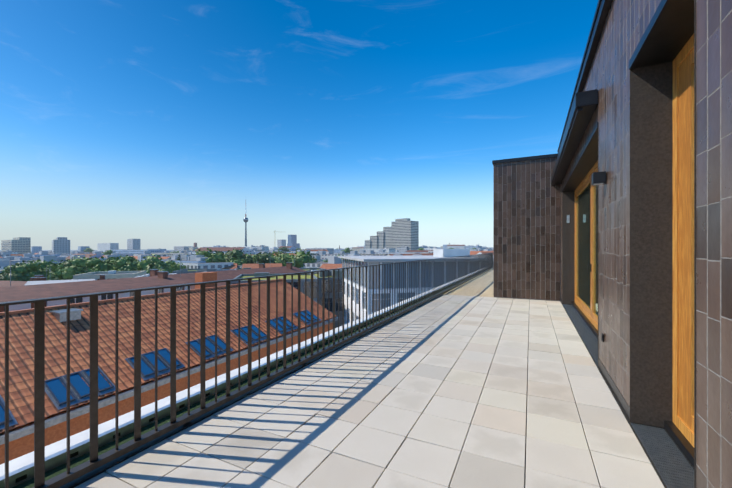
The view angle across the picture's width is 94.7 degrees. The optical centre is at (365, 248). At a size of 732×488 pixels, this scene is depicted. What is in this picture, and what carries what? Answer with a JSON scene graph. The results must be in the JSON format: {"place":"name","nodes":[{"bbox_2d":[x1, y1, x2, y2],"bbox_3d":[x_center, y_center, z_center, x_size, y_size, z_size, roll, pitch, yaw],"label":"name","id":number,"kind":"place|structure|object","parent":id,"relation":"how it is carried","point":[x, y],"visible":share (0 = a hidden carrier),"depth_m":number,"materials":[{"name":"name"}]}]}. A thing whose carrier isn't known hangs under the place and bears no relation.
{"place":"outdoors","nodes":[
{"label":"outdoors","id":0,"kind":"place"},
{"bbox_2d":[0,275,46,286],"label":"roof","id":1,"kind":"structure","parent":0,"point":[22,283],"depth_m":61.27,"materials":[{"name":"white paint"}]},
{"bbox_2d":[25,279,95,284],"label":"roof","id":2,"kind":"structure","parent":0,"point":[45,282],"depth_m":43.21,"materials":[{"name":"white paint"}]},
{"bbox_2d":[0,250,173,253],"bbox_3d":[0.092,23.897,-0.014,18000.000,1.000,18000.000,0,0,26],"label":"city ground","id":3,"kind":"structure","parent":0,"point":[71,251],"depth_m":4873.60,"materials":[{"name":"grey"}]},
{"bbox_2d":[1,240,27,253],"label":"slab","id":4,"kind":"structure","parent":3,"relation":"on","point":[20,246],"depth_m":566.21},
{"bbox_2d":[13,237,30,252],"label":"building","id":5,"kind":"structure","parent":3,"relation":"on","point":[28,239],"depth_m":585.71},
{"bbox_2d":[31,246,41,252],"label":"building","id":6,"kind":"structure","parent":3,"relation":"on","point":[35,249],"depth_m":871.24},
{"bbox_2d":[52,240,69,253],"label":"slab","id":7,"kind":"structure","parent":3,"relation":"on","point":[63,246],"depth_m":540.92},
{"bbox_2d":[56,237,66,239],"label":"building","id":8,"kind":"structure","parent":3,"relation":"on","point":[61,238],"depth_m":554.53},
{"bbox_2d":[78,246,89,250],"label":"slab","id":9,"kind":"structure","parent":3,"relation":"on","point":[81,248],"depth_m":870.02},
{"bbox_2d":[0,254,187,280],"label":"park trees","id":10,"kind":"object","parent":3,"relation":"on","point":[67,269],"visible":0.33,"depth_m":102.68,"materials":[{"name":"green plant"}]},
{"bbox_2d":[98,243,118,251],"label":"building","id":11,"kind":"structure","parent":3,"relation":"on","point":[103,247],"depth_m":955.98,"materials":[{"name":"white concrete"}]},
{"bbox_2d":[73,271,145,279],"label":"roof","id":12,"kind":"structure","parent":3,"relation":"on","point":[114,274],"depth_m":74.47,"materials":[{"name":"beige paint"}]},
{"bbox_2d":[100,274,145,279],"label":"brown roof block","id":13,"kind":"structure","parent":3,"relation":"on","point":[102,276],"depth_m":62.66,"materials":[{"name":"white paint"}]},
{"bbox_2d":[127,239,139,248],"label":"building","id":14,"kind":"structure","parent":3,"relation":"on","point":[133,243],"depth_m":919.72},
{"bbox_2d":[110,249,160,253],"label":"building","id":15,"kind":"structure","parent":3,"relation":"on","point":[130,251],"depth_m":497.25,"materials":[{"name":"grey concrete"}]},
{"bbox_2d":[138,272,176,276],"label":"roof","id":16,"kind":"structure","parent":3,"relation":"on","point":[146,275],"depth_m":56.24,"materials":[{"name":"paint"}]},
{"bbox_2d":[174,246,190,250],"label":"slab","id":17,"kind":"structure","parent":3,"relation":"on","point":[179,248],"depth_m":971.49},
{"bbox_2d":[172,268,206,273],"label":"roof","id":18,"kind":"structure","parent":3,"relation":"on","point":[190,271],"depth_m":92.93,"materials":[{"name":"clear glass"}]},
{"bbox_2d":[204,269,236,271],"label":"roof","id":19,"kind":"structure","parent":3,"relation":"on","point":[209,270],"depth_m":105.62,"materials":[{"name":"paint"}]},
{"bbox_2d":[149,257,313,289],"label":"old block","id":20,"kind":"structure","parent":3,"relation":"on","point":[233,274],"depth_m":57.74,"materials":[{"name":"beige paint"}]},
{"bbox_2d":[0,268,490,487],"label":"terrace edge","id":21,"kind":"object","parent":3,"relation":"on","point":[21,471],"visible":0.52,"depth_m":2.77,"materials":[{"name":"metal"}]},
{"bbox_2d":[0,253,492,487],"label":"terrace railing","id":22,"kind":"object","parent":21,"relation":"on","point":[95,461],"visible":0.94,"depth_m":2.67,"materials":[{"name":"metal"}]},
{"bbox_2d":[243,214,247,245],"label":"television tower","id":23,"kind":"structure","parent":3,"relation":"on","point":[245,219],"depth_m":2192.02,"materials":[{"name":"concrete"}]},
{"bbox_2d":[0,245,493,270],"bbox_3d":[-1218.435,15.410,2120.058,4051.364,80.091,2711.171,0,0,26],"label":"cityscape","id":24,"kind":"object","parent":3,"relation":"on","point":[193,261],"visible":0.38,"depth_m":239.31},
{"bbox_2d":[222,263,237,268],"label":"red roof","id":25,"kind":"structure","parent":24,"relation":"on","point":[234,265],"depth_m":142.30,"materials":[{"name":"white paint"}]},
{"bbox_2d":[242,263,281,268],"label":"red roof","id":26,"kind":"structure","parent":3,"relation":"on","point":[253,266],"depth_m":132.67,"materials":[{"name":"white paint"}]},
{"bbox_2d":[177,248,359,267],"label":"park trees","id":27,"kind":"object","parent":3,"relation":"on","point":[298,260],"visible":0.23,"depth_m":157.02,"materials":[{"name":"green plant"}]},
{"bbox_2d":[83,246,476,254],"bbox_3d":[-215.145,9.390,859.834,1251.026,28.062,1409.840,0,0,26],"label":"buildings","id":28,"kind":"structure","parent":3,"relation":"on","point":[283,249],"depth_m":539.84,"materials":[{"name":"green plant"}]},
{"bbox_2d":[288,235,296,242],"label":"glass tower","id":29,"kind":"structure","parent":3,"relation":"on","point":[292,238],"depth_m":1482.29,"materials":[{"name":"blue glass"}]},
{"bbox_2d":[287,243,299,247],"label":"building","id":30,"kind":"structure","parent":3,"relation":"on","point":[296,245],"depth_m":1462.35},
{"bbox_2d":[300,267,321,270],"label":"roof","id":31,"kind":"structure","parent":3,"relation":"on","point":[310,268],"depth_m":115.27,"materials":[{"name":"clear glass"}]},
{"bbox_2d":[306,248,333,253],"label":"building","id":32,"kind":"structure","parent":3,"relation":"on","point":[330,249],"depth_m":686.24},
{"bbox_2d":[313,269,341,327],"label":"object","id":33,"kind":"structure","parent":3,"relation":"on","point":[331,292],"depth_m":59.55,"materials":[{"name":"glass"}]},
{"bbox_2d":[320,264,341,269],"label":"red roof","id":34,"kind":"structure","parent":3,"relation":"on","point":[329,266],"depth_m":128.57,"materials":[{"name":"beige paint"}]},
{"bbox_2d":[365,218,418,249],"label":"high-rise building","id":35,"kind":"structure","parent":3,"relation":"on","point":[404,232],"depth_m":605.40,"materials":[{"name":"grey concrete"}]},
{"bbox_2d":[338,249,492,324],"bbox_3d":[33.186,11.697,53.124,73.200,23.400,17.200,0,0,-14],"label":"glazed block","id":36,"kind":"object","parent":3,"relation":"on","point":[441,271],"visible":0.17,"depth_m":38.66,"materials":[{"name":"white glass"}]},
{"bbox_2d":[444,269,493,296],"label":"gravel roof","id":37,"kind":"structure","parent":3,"relation":"on","point":[481,285],"depth_m":12.46,"materials":[{"name":"beige gravel"}]},
{"bbox_2d":[74,294,693,487],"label":"terrace pavers","id":38,"kind":"object","parent":37,"relation":"on","point":[451,391],"visible":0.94,"depth_m":2.73,"materials":[{"name":"grey"}]},
{"bbox_2d":[562,304,693,487],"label":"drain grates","id":39,"kind":"object","parent":38,"relation":"on","point":[590,341],"visible":0.67,"depth_m":2.38,"materials":[{"name":"black metal"}]},
{"bbox_3d":[2.452,-0.628,2.852,0.447,4.050,14.420,0,0,26],"label":"wall","id":40,"kind":"object","parent":38,"relation":"on","visible":0},
{"bbox_2d":[551,89,597,185],"bbox_3d":[3.869,-1.795,6.542,0.228,0.215,5.536,0,0,26],"label":"awning cassette","id":41,"kind":"object","parent":40,"relation":"attached to","point":[584,105],"visible":0.98,"depth_m":4.87,"materials":[{"name":"metal"}]},
{"bbox_2d":[557,0,611,152],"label":"roof fascia","id":42,"kind":"structure","parent":40,"relation":"attached to","point":[600,16],"depth_m":4.17,"materials":[{"name":"metal"}]},
{"bbox_2d":[567,215,603,341],"bbox_3d":[3.850,0.082,6.087,0.060,1.870,5.424,0,0,27],"label":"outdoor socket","id":43,"kind":"object","parent":40,"relation":"attached to","point":[602,334],"visible":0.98,"depth_m":3.74,"materials":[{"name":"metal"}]},
{"bbox_2d":[562,0,695,487],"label":"window reveals","id":44,"kind":"object","parent":40,"relation":"attached to","point":[670,31],"depth_m":2.66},
{"bbox_2d":[492,153,560,301],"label":"block wall","id":45,"kind":"structure","parent":37,"relation":"on","point":[525,158],"depth_m":9.32,"materials":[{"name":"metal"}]},
{"bbox_2d":[493,157,560,300],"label":"wall","id":46,"kind":"structure","parent":45,"relation":"attached to","point":[527,230],"depth_m":9.34,"materials":[{"name":"brown tile"}]},
{"bbox_2d":[0,255,192,311],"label":"old block","id":47,"kind":"structure","parent":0,"point":[29,292],"depth_m":33.26,"materials":[{"name":"brown paint"}]},
{"bbox_2d":[0,272,339,464],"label":"red roof house","id":48,"kind":"structure","parent":0,"point":[21,374],"depth_m":13.50,"materials":[{"name":"tile"}]},
{"bbox_2d":[0,310,320,429],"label":"skylights","id":49,"kind":"object","parent":48,"relation":"on","point":[56,390],"visible":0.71,"depth_m":12.73,"materials":[{"name":"blue glass"}]},
{"bbox_2d":[230,272,316,302],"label":"roof","id":50,"kind":"structure","parent":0,"point":[288,279],"depth_m":47.28,"materials":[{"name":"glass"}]},
{"bbox_2d":[277,240,285,247],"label":"building","id":51,"kind":"structure","parent":0,"point":[281,243],"depth_m":1530.76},
{"bbox_2d":[0,0,597,249],"label":"sky","id":52,"kind":"structure","parent":0,"point":[163,124],"materials":[{"name":"blue"}]},
{"bbox_2d":[561,0,731,487],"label":"wall","id":53,"kind":"structure","parent":0,"point":[627,22],"depth_m":1.60,"materials":[{"name":"brown tile"}]},
{"bbox_2d":[561,298,629,420],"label":"baseboard","id":54,"kind":"structure","parent":53,"relation":"attached to","point":[619,396],"depth_m":3.20,"materials":[{"name":"grey metal"}]},
{"bbox_2d":[591,171,605,185],"bbox_3d":[2.519,-0.760,3.653,0.116,0.126,0.120,0,0,26],"label":"wall lamp","id":55,"kind":"object","parent":53,"relation":"attached to","point":[598,178],"depth_m":3.61,"materials":[{"name":"black metal"}]},
{"bbox_2d":[572,34,693,466],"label":"window frames","id":56,"kind":"structure","parent":53,"relation":"in","point":[679,429],"depth_m":2.50,"materials":[{"name":"brown wood"}]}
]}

